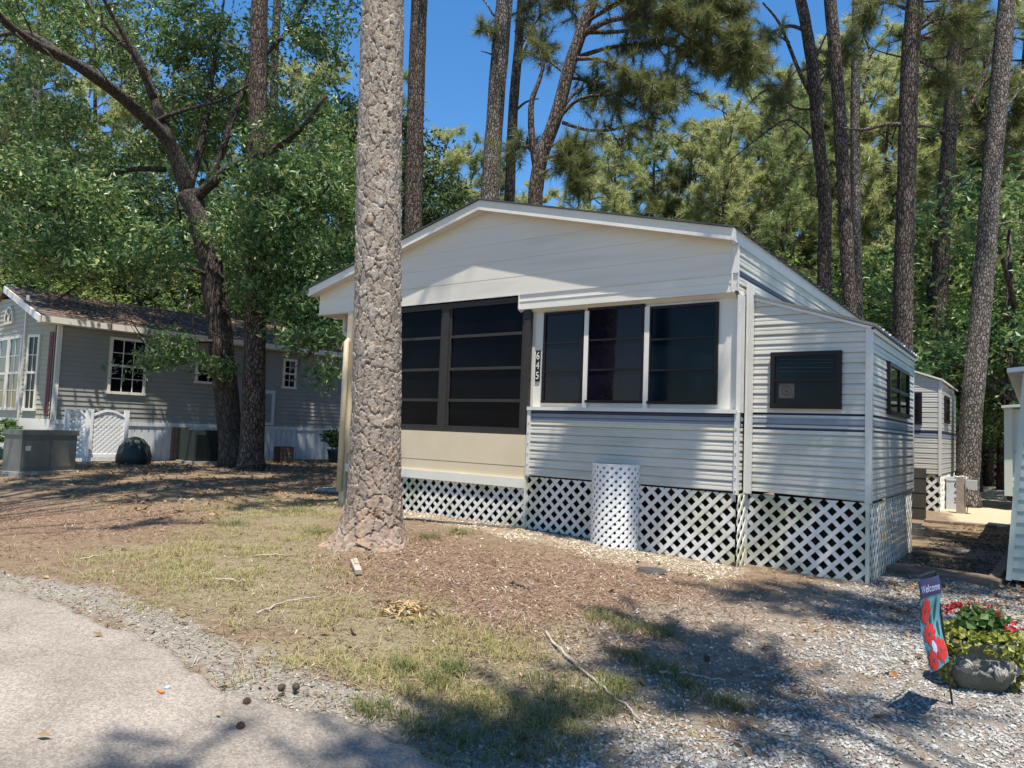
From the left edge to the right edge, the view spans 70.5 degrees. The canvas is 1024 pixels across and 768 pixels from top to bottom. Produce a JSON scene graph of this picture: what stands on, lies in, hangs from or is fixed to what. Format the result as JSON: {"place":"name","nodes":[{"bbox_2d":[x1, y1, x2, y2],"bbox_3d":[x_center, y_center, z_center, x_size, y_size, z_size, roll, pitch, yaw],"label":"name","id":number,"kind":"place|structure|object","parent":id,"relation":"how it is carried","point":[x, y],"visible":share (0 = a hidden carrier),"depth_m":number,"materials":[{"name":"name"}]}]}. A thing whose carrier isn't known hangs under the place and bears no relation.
{"place":"outdoors","nodes":[
{"label":"outdoors","id":0,"kind":"place"},
{"bbox_2d":[0,590,450,767],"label":"road","id":1,"kind":"structure","parent":0,"point":[78,689],"depth_m":3.26,"materials":[{"name":"asphalt"}]},
{"bbox_2d":[0,459,1023,767],"bbox_3d":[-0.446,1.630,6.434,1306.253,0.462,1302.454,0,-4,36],"label":"ground","id":2,"kind":"structure","parent":0,"point":[996,507],"depth_m":5.23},
{"bbox_2d":[0,81,59,291],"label":"pine tree","id":3,"kind":"object","parent":2,"relation":"on","point":[11,112],"visible":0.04,"depth_m":30.18,"materials":[{"name":"green plant"}]},
{"bbox_2d":[0,429,81,476],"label":"utility cabinet","id":4,"kind":"object","parent":2,"relation":"on","point":[29,452],"visible":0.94,"depth_m":12.34,"materials":[{"name":"metal"}]},
{"bbox_2d":[0,41,97,286],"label":"pine tree","id":5,"kind":"object","parent":2,"relation":"on","point":[57,89],"visible":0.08,"depth_m":31.68,"materials":[{"name":"green plant"}]},
{"bbox_2d":[2,9,143,304],"bbox_3d":[-20.796,-8.070,34.285,10.003,21.485,10.892,4,-4,-32],"label":"pine tree","id":6,"kind":"object","parent":2,"relation":"on","point":[92,85],"visible":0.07,"depth_m":34.64,"materials":[{"name":"green plant"}]},
{"bbox_2d":[64,409,90,462],"bbox_3d":[-9.017,1.099,14.993,0.460,1.159,0.090,5,-5,-41],"label":"lattice screen","id":7,"kind":"object","parent":2,"relation":"on","point":[85,433],"visible":0.79,"depth_m":15.04,"materials":[{"name":"plastic"}]},
{"bbox_2d":[0,136,176,306],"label":"leafy tree","id":8,"kind":"object","parent":2,"relation":"on","point":[121,167],"visible":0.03,"depth_m":29.00,"materials":[{"name":"green plant"}]},
{"bbox_2d":[3,214,193,308],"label":"leafy tree","id":9,"kind":"object","parent":2,"relation":"on","point":[146,298],"visible":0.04,"depth_m":26.81,"materials":[{"name":"green plant"}]},
{"bbox_2d":[88,409,129,461],"bbox_3d":[-8.764,1.147,15.697,0.090,1.178,0.812,-1,-5,41],"label":"lattice screen","id":10,"kind":"object","parent":2,"relation":"on","point":[125,425],"visible":0.91,"depth_m":15.68,"materials":[{"name":"plastic"}]},
{"bbox_2d":[28,253,230,313],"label":"leafy tree","id":11,"kind":"object","parent":2,"relation":"on","point":[104,296],"visible":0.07,"depth_m":24.45,"materials":[{"name":"green plant"}]},
{"bbox_2d":[78,65,186,302],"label":"pine tree","id":12,"kind":"object","parent":2,"relation":"on","point":[116,112],"visible":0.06,"depth_m":33.04,"materials":[{"name":"green plant"}]},
{"bbox_2d":[115,436,151,464],"bbox_3d":[-8.125,1.427,15.583,0.701,0.602,0.691,0,-4,36],"label":"covered grill","id":13,"kind":"object","parent":2,"relation":"on","point":[135,450],"visible":0.92,"depth_m":15.35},
{"bbox_2d":[98,63,239,309],"bbox_3d":[-14.729,-5.934,32.153,7.806,17.303,7.200,-1,-5,38],"label":"pine tree","id":14,"kind":"object","parent":2,"relation":"on","point":[189,166],"visible":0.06,"depth_m":32.22,"materials":[{"name":"green plant"}]},
{"bbox_2d":[0,459,340,521],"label":"leaf litter","id":15,"kind":"object","parent":2,"relation":"on","point":[204,468],"visible":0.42,"depth_m":11.77,"materials":[{"name":"brown plant"}]},
{"bbox_2d":[0,286,343,460],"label":"mobile home","id":16,"kind":"object","parent":2,"relation":"on","point":[51,362],"visible":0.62,"depth_m":16.55,"materials":[{"name":"grey plastic"}]},
{"bbox_2d":[0,337,9,409],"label":"window","id":17,"kind":"structure","parent":16,"relation":"in","point":[4,342],"depth_m":16.46,"materials":[{"name":"white paint"}]},
{"bbox_2d":[3,335,22,409],"bbox_3d":[-11.006,-0.244,16.001,0.868,1.645,0.055,-1,-5,40],"label":"window","id":18,"kind":"structure","parent":16,"relation":"in","point":[15,342],"depth_m":16.01,"materials":[{"name":"glass"}]},
{"bbox_2d":[21,334,41,410],"bbox_3d":[-10.301,-0.247,15.540,0.446,1.645,0.055,1,-4,24],"label":"window","id":19,"kind":"structure","parent":16,"relation":"in","point":[32,365],"depth_m":15.54,"materials":[{"name":"white paint"}]},
{"bbox_2d":[105,336,147,395],"bbox_3d":[-8.675,-0.394,16.365,0.055,1.271,0.846,-1,-5,41],"label":"window","id":20,"kind":"structure","parent":16,"relation":"in","point":[120,346],"depth_m":16.31,"materials":[{"name":"glass"}]},
{"bbox_2d":[29,289,344,350],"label":"roof litter","id":21,"kind":"object","parent":16,"relation":"on","point":[98,303],"visible":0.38,"depth_m":17.59,"materials":[{"name":"brown plant"}]},
{"bbox_2d":[281,358,296,388],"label":"window","id":22,"kind":"structure","parent":16,"relation":"in","point":[288,364],"depth_m":19.46,"materials":[{"name":"white paint"}]},
{"bbox_2d":[62,154,282,314],"bbox_3d":[-12.726,-2.706,28.432,8.324,10.637,8.631,3,-4,-6],"label":"leafy tree","id":23,"kind":"object","parent":2,"relation":"on","point":[163,194],"visible":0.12,"depth_m":25.91,"materials":[{"name":"green plant"}]},
{"bbox_2d":[0,0,361,467],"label":"leafy tree","id":24,"kind":"object","parent":2,"relation":"on","point":[118,237],"visible":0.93,"depth_m":15.11,"materials":[{"name":"green plant"}]},
{"bbox_2d":[176,429,218,464],"bbox_3d":[-6.990,1.446,16.482,0.800,0.788,0.921,-1,-5,41],"label":"air conditioner","id":25,"kind":"object","parent":2,"relation":"on","point":[198,447],"visible":0.63,"depth_m":16.15,"materials":[{"name":"black metal"}]},
{"bbox_2d":[106,100,333,310],"bbox_3d":[-11.642,-4.269,31.401,10.628,14.408,10.251,5,-5,-41],"label":"leafy tree","id":26,"kind":"object","parent":2,"relation":"on","point":[160,209],"visible":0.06,"depth_m":29.77,"materials":[{"name":"green plant"}]},
{"bbox_2d":[155,26,298,247],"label":"pine tree","id":27,"kind":"object","parent":2,"relation":"on","point":[231,40],"visible":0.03,"depth_m":36.69,"materials":[{"name":"green plant"}]},
{"bbox_2d":[149,254,312,320],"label":"leafy tree","id":28,"kind":"object","parent":2,"relation":"on","point":[163,294],"visible":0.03,"depth_m":25.93,"materials":[{"name":"green plant"}]},
{"bbox_2d":[235,0,267,470],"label":"pine tree","id":29,"kind":"object","parent":2,"relation":"on","point":[251,457],"visible":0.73,"depth_m":15.13,"materials":[{"name":"brown plant"}]},
{"bbox_2d":[180,217,340,331],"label":"leafy tree","id":30,"kind":"object","parent":2,"relation":"on","point":[197,309],"visible":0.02,"depth_m":24.61,"materials":[{"name":"green plant"}]},
{"bbox_2d":[269,0,280,326],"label":"pine tree","id":31,"kind":"object","parent":2,"relation":"on","point":[276,11],"visible":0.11,"depth_m":21.90,"materials":[{"name":"brown plant"}]},
{"bbox_2d":[237,26,357,326],"bbox_3d":[-9.089,-6.839,33.376,10.010,19.746,9.193,4,-4,-24],"label":"pine tree","id":32,"kind":"object","parent":2,"relation":"on","point":[297,75],"visible":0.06,"depth_m":33.34,"materials":[{"name":"green plant"}]},
{"bbox_2d":[175,85,430,322],"bbox_3d":[-8.211,-4.578,30.446,11.787,15.164,10.547,5,-5,-37],"label":"leafy tree","id":33,"kind":"object","parent":2,"relation":"on","point":[315,138],"visible":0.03,"depth_m":28.07,"materials":[{"name":"green plant"}]},
{"bbox_2d":[0,565,637,767],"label":"verge gravel","id":34,"kind":"structure","parent":2,"relation":"on","point":[254,690],"depth_m":3.76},
{"bbox_2d":[319,429,338,462],"bbox_3d":[-4.569,1.589,18.807,0.775,0.937,0.863,0,-4,36],"label":"potted plant","id":35,"kind":"object","parent":2,"relation":"on","point":[332,435],"visible":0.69,"depth_m":18.64,"materials":[{"name":"green plant"}]},
{"bbox_2d":[298,107,403,329],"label":"pine tree","id":36,"kind":"object","parent":2,"relation":"on","point":[345,221],"visible":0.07,"depth_m":29.53,"materials":[{"name":"green plant"}]},
{"bbox_2d":[318,0,409,551],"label":"pine tree","id":37,"kind":"object","parent":2,"relation":"on","point":[372,518],"visible":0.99,"depth_m":6.85,"materials":[{"name":"brown plant"}]},
{"bbox_2d":[16,495,724,767],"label":"dry grass","id":38,"kind":"structure","parent":2,"relation":"on","point":[338,656],"depth_m":4.50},
{"bbox_2d":[379,599,440,620],"bbox_3d":[-0.715,1.552,4.980,0.477,0.100,0.366,0,-4,36],"label":"leaf pile","id":39,"kind":"object","parent":2,"relation":"on","point":[412,607],"visible":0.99,"depth_m":4.98,"materials":[{"name":"plant"}]},
{"bbox_2d":[404,0,427,235],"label":"pine tree","id":40,"kind":"object","parent":2,"relation":"on","point":[413,190],"visible":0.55,"depth_m":16.33,"materials":[{"name":"brown plant"}]},
{"bbox_2d":[401,109,480,237],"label":"leafy tree","id":41,"kind":"object","parent":2,"relation":"on","point":[434,212],"visible":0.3,"depth_m":17.34,"materials":[{"name":"green plant"}]},
{"bbox_2d":[401,123,480,235],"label":"pine tree","id":42,"kind":"object","parent":2,"relation":"on","point":[458,157],"visible":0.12,"depth_m":30.26,"materials":[{"name":"green plant"}]},
{"bbox_2d":[443,131,503,208],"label":"pine tree","id":43,"kind":"object","parent":2,"relation":"on","point":[474,161],"visible":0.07,"depth_m":33.35,"materials":[{"name":"green plant"}]},
{"bbox_2d":[209,506,757,767],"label":"grass tufts","id":44,"kind":"object","parent":2,"relation":"on","point":[685,684],"visible":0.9,"depth_m":3.75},
{"bbox_2d":[469,0,512,199],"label":"pine tree","id":45,"kind":"object","parent":2,"relation":"on","point":[499,31],"visible":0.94,"depth_m":15.83,"materials":[{"name":"brown plant"}]},
{"bbox_2d":[0,480,1001,767],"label":"fallen leaves","id":46,"kind":"object","parent":2,"relation":"on","point":[760,742],"depth_m":4.35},
{"bbox_2d":[0,481,1021,767],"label":"bark flakes","id":47,"kind":"object","parent":2,"relation":"on","point":[482,611],"visible":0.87,"depth_m":5.30,"materials":[{"name":"brown wood"}]},
{"bbox_2d":[0,472,1023,767],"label":"pine straw","id":48,"kind":"object","parent":2,"relation":"on","point":[524,598],"visible":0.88,"depth_m":5.15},
{"bbox_2d":[504,0,555,201],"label":"pine tree","id":49,"kind":"object","parent":2,"relation":"on","point":[522,10],"visible":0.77,"depth_m":18.38,"materials":[{"name":"brown plant"}]},
{"bbox_2d":[403,510,747,581],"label":"shell gravel","id":50,"kind":"structure","parent":2,"relation":"on","point":[601,550],"depth_m":7.27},
{"bbox_2d":[555,167,620,211],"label":"pine tree","id":51,"kind":"object","parent":2,"relation":"on","point":[565,197],"visible":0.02,"depth_m":34.66,"materials":[{"name":"green plant"}]},
{"bbox_2d":[282,533,899,767],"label":"scattered stones","id":52,"kind":"object","parent":2,"relation":"on","point":[602,739],"visible":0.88,"depth_m":4.88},
{"bbox_2d":[307,198,918,583],"bbox_3d":[2.251,0.035,11.629,7.668,4.163,7.786,0,-4,36],"label":"mobile home","id":53,"kind":"object","parent":2,"relation":"on","point":[714,381],"visible":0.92,"depth_m":7.86,"materials":[{"name":"metal"}]},
{"bbox_2d":[400,297,532,434],"bbox_3d":[-0.906,-0.213,9.381,2.760,1.660,0.070,0,-4,36],"label":"porch window frame","id":54,"kind":"structure","parent":53,"relation":"in","point":[465,368],"depth_m":9.14,"materials":[{"name":"plastic"}]},
{"bbox_2d":[541,310,584,402],"bbox_3d":[0.587,-0.310,8.363,0.543,1.061,0.048,0,-4,36],"label":"window","id":55,"kind":"structure","parent":53,"relation":"in","point":[563,332],"depth_m":8.36,"materials":[{"name":"black glass"}]},
{"bbox_2d":[584,303,645,402],"bbox_3d":[1.131,-0.327,7.970,0.704,1.073,0.048,0,-4,36],"label":"window","id":56,"kind":"structure","parent":53,"relation":"in","point":[616,333],"depth_m":7.96,"materials":[{"name":"black glass"}]},
{"bbox_2d":[646,301,718,404],"bbox_3d":[1.763,-0.310,7.509,0.761,1.042,0.048,0,-4,36],"label":"window","id":57,"kind":"structure","parent":53,"relation":"in","point":[683,338],"depth_m":7.50,"materials":[{"name":"black glass"}]},
{"bbox_2d":[769,350,842,408],"bbox_3d":[2.810,-0.038,6.943,0.651,0.551,0.048,0,-4,36],"label":"window","id":58,"kind":"structure","parent":53,"relation":"in","point":[799,379],"depth_m":6.93,"materials":[{"name":"black glass"}]},
{"bbox_2d":[886,361,910,418],"bbox_3d":[4.184,0.084,7.828,0.048,0.530,1.370,0,-4,36],"label":"window","id":59,"kind":"structure","parent":53,"relation":"in","point":[898,379],"depth_m":7.74,"materials":[{"name":"glass"}]},
{"bbox_2d":[590,462,640,549],"bbox_3d":[1.089,1.283,7.692,0.528,0.880,0.480,0,-4,36],"label":"lattice screen","id":60,"kind":"object","parent":2,"relation":"on","point":[615,518],"visible":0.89,"depth_m":7.50,"materials":[{"name":"plastic"}]},
{"bbox_2d":[578,129,663,217],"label":"pine tree","id":61,"kind":"object","parent":2,"relation":"on","point":[604,186],"visible":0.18,"depth_m":29.28,"materials":[{"name":"green plant"}]},
{"bbox_2d":[480,0,785,209],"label":"pine tree","id":62,"kind":"object","parent":2,"relation":"on","point":[735,52],"visible":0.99,"depth_m":14.06,"materials":[{"name":"green plant"}]},
{"bbox_2d":[596,140,686,216],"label":"pine tree","id":63,"kind":"object","parent":2,"relation":"on","point":[621,157],"visible":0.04,"depth_m":36.38,"materials":[{"name":"green plant"}]},
{"bbox_2d":[599,116,702,219],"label":"pine tree","id":64,"kind":"object","parent":2,"relation":"on","point":[657,146],"visible":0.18,"depth_m":31.39,"materials":[{"name":"green plant"}]},
{"bbox_2d":[629,120,721,215],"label":"pine tree","id":65,"kind":"object","parent":2,"relation":"on","point":[669,137],"visible":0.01,"depth_m":38.10,"materials":[{"name":"green plant"}]},
{"bbox_2d":[640,115,740,225],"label":"pine tree","id":66,"kind":"object","parent":2,"relation":"on","point":[657,206],"visible":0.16,"depth_m":30.41,"materials":[{"name":"green plant"}]},
{"bbox_2d":[398,570,1023,767],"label":"gravel","id":67,"kind":"structure","parent":2,"relation":"on","point":[713,763],"depth_m":3.62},
{"bbox_2d":[677,110,761,230],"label":"pine tree","id":68,"kind":"object","parent":2,"relation":"on","point":[736,139],"visible":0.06,"depth_m":36.61,"materials":[{"name":"green plant"}]},
{"bbox_2d":[668,86,833,283],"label":"pine tree","id":69,"kind":"object","parent":2,"relation":"on","point":[724,145],"visible":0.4,"depth_m":27.09,"materials":[{"name":"green plant"}]},
{"bbox_2d":[707,91,806,267],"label":"pine tree","id":70,"kind":"object","parent":2,"relation":"on","point":[748,229],"visible":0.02,"depth_m":34.27,"materials":[{"name":"green plant"}]},
{"bbox_2d":[707,80,837,268],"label":"pine tree","id":71,"kind":"object","parent":2,"relation":"on","point":[809,246],"visible":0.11,"depth_m":30.18,"materials":[{"name":"green plant"}]},
{"bbox_2d":[745,92,841,302],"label":"pine tree","id":72,"kind":"object","parent":2,"relation":"on","point":[796,190],"visible":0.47,"depth_m":25.07,"materials":[{"name":"green plant"}]},
{"bbox_2d":[731,0,867,294],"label":"pine tree","id":73,"kind":"object","parent":2,"relation":"on","point":[812,52],"visible":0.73,"depth_m":16.89,"materials":[{"name":"brown plant"}]},
{"bbox_2d":[740,54,871,278],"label":"pine tree","id":74,"kind":"object","parent":2,"relation":"on","point":[801,92],"visible":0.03,"depth_m":36.20,"materials":[{"name":"green plant"}]},
{"bbox_2d":[750,56,896,285],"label":"pine tree","id":75,"kind":"object","parent":2,"relation":"on","point":[826,96],"visible":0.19,"depth_m":29.24,"materials":[{"name":"green plant"}]},
{"bbox_2d":[786,242,893,326],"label":"leafy tree","id":76,"kind":"object","parent":2,"relation":"on","point":[865,252],"visible":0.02,"depth_m":23.86,"materials":[{"name":"green plant"}]},
{"bbox_2d":[824,0,856,313],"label":"pine tree","id":77,"kind":"object","parent":2,"relation":"on","point":[848,284],"visible":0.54,"depth_m":14.89,"materials":[{"name":"brown plant"}]},
{"bbox_2d":[789,10,894,257],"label":"pine tree","id":78,"kind":"object","parent":2,"relation":"on","point":[826,44],"visible":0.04,"depth_m":38.16,"materials":[{"name":"green plant"}]},
{"bbox_2d":[850,0,863,318],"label":"pine tree","id":79,"kind":"object","parent":2,"relation":"on","point":[855,153],"visible":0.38,"depth_m":18.90,"materials":[{"name":"brown plant"}]},
{"bbox_2d":[793,50,966,319],"bbox_3d":[13.842,-4.509,26.947,6.556,16.128,6.862,0,-4,28],"label":"pine tree","id":80,"kind":"object","parent":2,"relation":"on","point":[869,166],"visible":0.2,"depth_m":27.16,"materials":[{"name":"green plant"}]},
{"bbox_2d":[796,11,996,323],"bbox_3d":[15.818,-6.154,31.407,10.238,20.195,9.402,5,-5,-39],"label":"pine tree","id":81,"kind":"object","parent":2,"relation":"on","point":[866,70],"visible":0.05,"depth_m":30.99,"materials":[{"name":"green plant"}]},
{"bbox_2d":[905,468,925,519],"bbox_3d":[6.885,1.883,12.368,0.320,0.880,0.046,0,-8,36],"label":"leaning board","id":82,"kind":"object","parent":2,"relation":"on","point":[918,498],"visible":0.59,"depth_m":12.32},
{"bbox_2d":[808,185,1023,430],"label":"leafy tree","id":83,"kind":"object","parent":2,"relation":"on","point":[874,286],"visible":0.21,"depth_m":19.19,"materials":[{"name":"green plant"}]},
{"bbox_2d":[878,370,957,511],"bbox_3d":[8.679,1.085,15.777,1.518,3.221,3.300,0,-4,36],"label":"trailer","id":84,"kind":"object","parent":2,"relation":"on","point":[934,427],"visible":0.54,"depth_m":14.26,"materials":[{"name":"metal"}]},
{"bbox_2d":[842,0,997,506],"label":"pine tree","id":85,"kind":"object","parent":2,"relation":"on","point":[964,17],"visible":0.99,"depth_m":14.38,"materials":[{"name":"brown plant"}]},
{"bbox_2d":[915,571,953,705],"bbox_3d":[2.133,1.317,3.651,0.402,0.723,0.055,5,-5,-42],"label":"garden flag","id":86,"kind":"object","parent":2,"relation":"on","point":[933,636],"visible":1,"depth_m":3.65,"materials":[{"name":"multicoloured fabric"}]},
{"bbox_2d":[860,540,1023,629],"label":"path gravel","id":87,"kind":"structure","parent":2,"relation":"on","point":[984,568],"depth_m":6.55,"materials":[{"name":"gravel"}]},
{"bbox_2d":[860,0,1023,476],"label":"pine tree","id":88,"kind":"object","parent":2,"relation":"on","point":[969,47],"visible":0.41,"depth_m":19.58,"materials":[{"name":"brown plant"}]},
{"bbox_2d":[861,11,1023,314],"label":"pine tree","id":89,"kind":"object","parent":2,"relation":"on","point":[936,137],"visible":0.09,"depth_m":29.25,"materials":[{"name":"green plant"}]},
{"bbox_2d":[866,152,1023,500],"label":"leafy tree","id":90,"kind":"object","parent":2,"relation":"on","point":[921,342],"visible":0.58,"depth_m":17.46,"materials":[{"name":"green plant"}]},
{"bbox_2d":[886,562,1004,586],"bbox_3d":[4.216,1.857,7.071,0.950,0.063,0.340,-1,-5,44],"label":"timber step","id":91,"kind":"object","parent":2,"relation":"on","point":[979,579],"visible":0.88,"depth_m":6.96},
{"bbox_2d":[870,523,1023,621],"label":"path leaves","id":92,"kind":"object","parent":2,"relation":"on","point":[970,569],"visible":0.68,"depth_m":7.53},
{"bbox_2d":[871,176,1023,491],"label":"leafy tree","id":93,"kind":"object","parent":2,"relation":"on","point":[963,293],"visible":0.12,"depth_m":20.07,"materials":[{"name":"green plant"}]},
{"bbox_2d":[942,476,955,509],"bbox_3d":[8.899,2.217,14.698,0.280,0.673,0.170,2,-4,-1],"label":"power pedestal","id":94,"kind":"object","parent":2,"relation":"on","point":[949,499],"visible":0.61,"depth_m":14.63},
{"bbox_2d":[877,20,1023,480],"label":"pine tree","id":95,"kind":"object","parent":2,"relation":"on","point":[1015,83],"visible":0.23,"depth_m":27.00,"materials":[{"name":"green plant"}]},
{"bbox_2d":[879,8,1022,410],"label":"pine tree","id":96,"kind":"object","parent":2,"relation":"on","point":[1016,66],"visible":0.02,"depth_m":33.97,"materials":[{"name":"green plant"}]},
{"bbox_2d":[890,267,1023,489],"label":"leafy tree","id":97,"kind":"object","parent":2,"relation":"on","point":[1000,474],"visible":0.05,"depth_m":21.79,"materials":[{"name":"green plant"}]},
{"bbox_2d":[928,0,993,485],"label":"pine tree","id":98,"kind":"object","parent":2,"relation":"on","point":[941,263],"visible":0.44,"depth_m":18.87,"materials":[{"name":"brown plant"}]},
{"bbox_2d":[954,476,976,513],"bbox_3d":[8.666,2.139,13.848,0.374,0.768,0.218,0,-4,36],"label":"wooden post","id":99,"kind":"object","parent":2,"relation":"on","point":[963,484],"visible":0.98,"depth_m":13.84,"materials":[{"name":"grey wood"}]},
{"bbox_2d":[951,343,1003,464],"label":"leafy tree","id":100,"kind":"object","parent":2,"relation":"on","point":[985,437],"visible":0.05,"depth_m":20.10,"materials":[{"name":"green plant"}]},
{"bbox_2d":[955,372,1003,485],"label":"leafy tree","id":101,"kind":"object","parent":2,"relation":"on","point":[987,473],"visible":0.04,"depth_m":23.76,"materials":[{"name":"green plant"}]},
{"bbox_2d":[938,599,1023,693],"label":"flower planter","id":102,"kind":"object","parent":2,"relation":"on","point":[985,652],"visible":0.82,"depth_m":3.91,"materials":[{"name":"stone"}]},
{"bbox_2d":[953,0,1023,351],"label":"pine tree","id":103,"kind":"object","parent":2,"relation":"on","point":[1019,6],"visible":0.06,"depth_m":27.57,"materials":[{"name":"green plant"}]},
{"bbox_2d":[956,0,1023,507],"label":"pine tree","id":104,"kind":"object","parent":2,"relation":"on","point":[972,406],"visible":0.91,"depth_m":15.35,"materials":[{"name":"brown plant"}]},
{"bbox_2d":[1001,404,1019,495],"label":"shed","id":105,"kind":"structure","parent":2,"relation":"on","point":[1011,418],"depth_m":14.96,"materials":[{"name":"white"}]},
{"bbox_2d":[1006,367,1023,580],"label":"trailer","id":106,"kind":"object","parent":2,"relation":"on","point":[1015,565],"visible":1,"depth_m":6.70,"materials":[{"name":"white"}]},
{"bbox_2d":[0,0,1023,297],"label":"sky","id":107,"kind":"structure","parent":0,"point":[457,71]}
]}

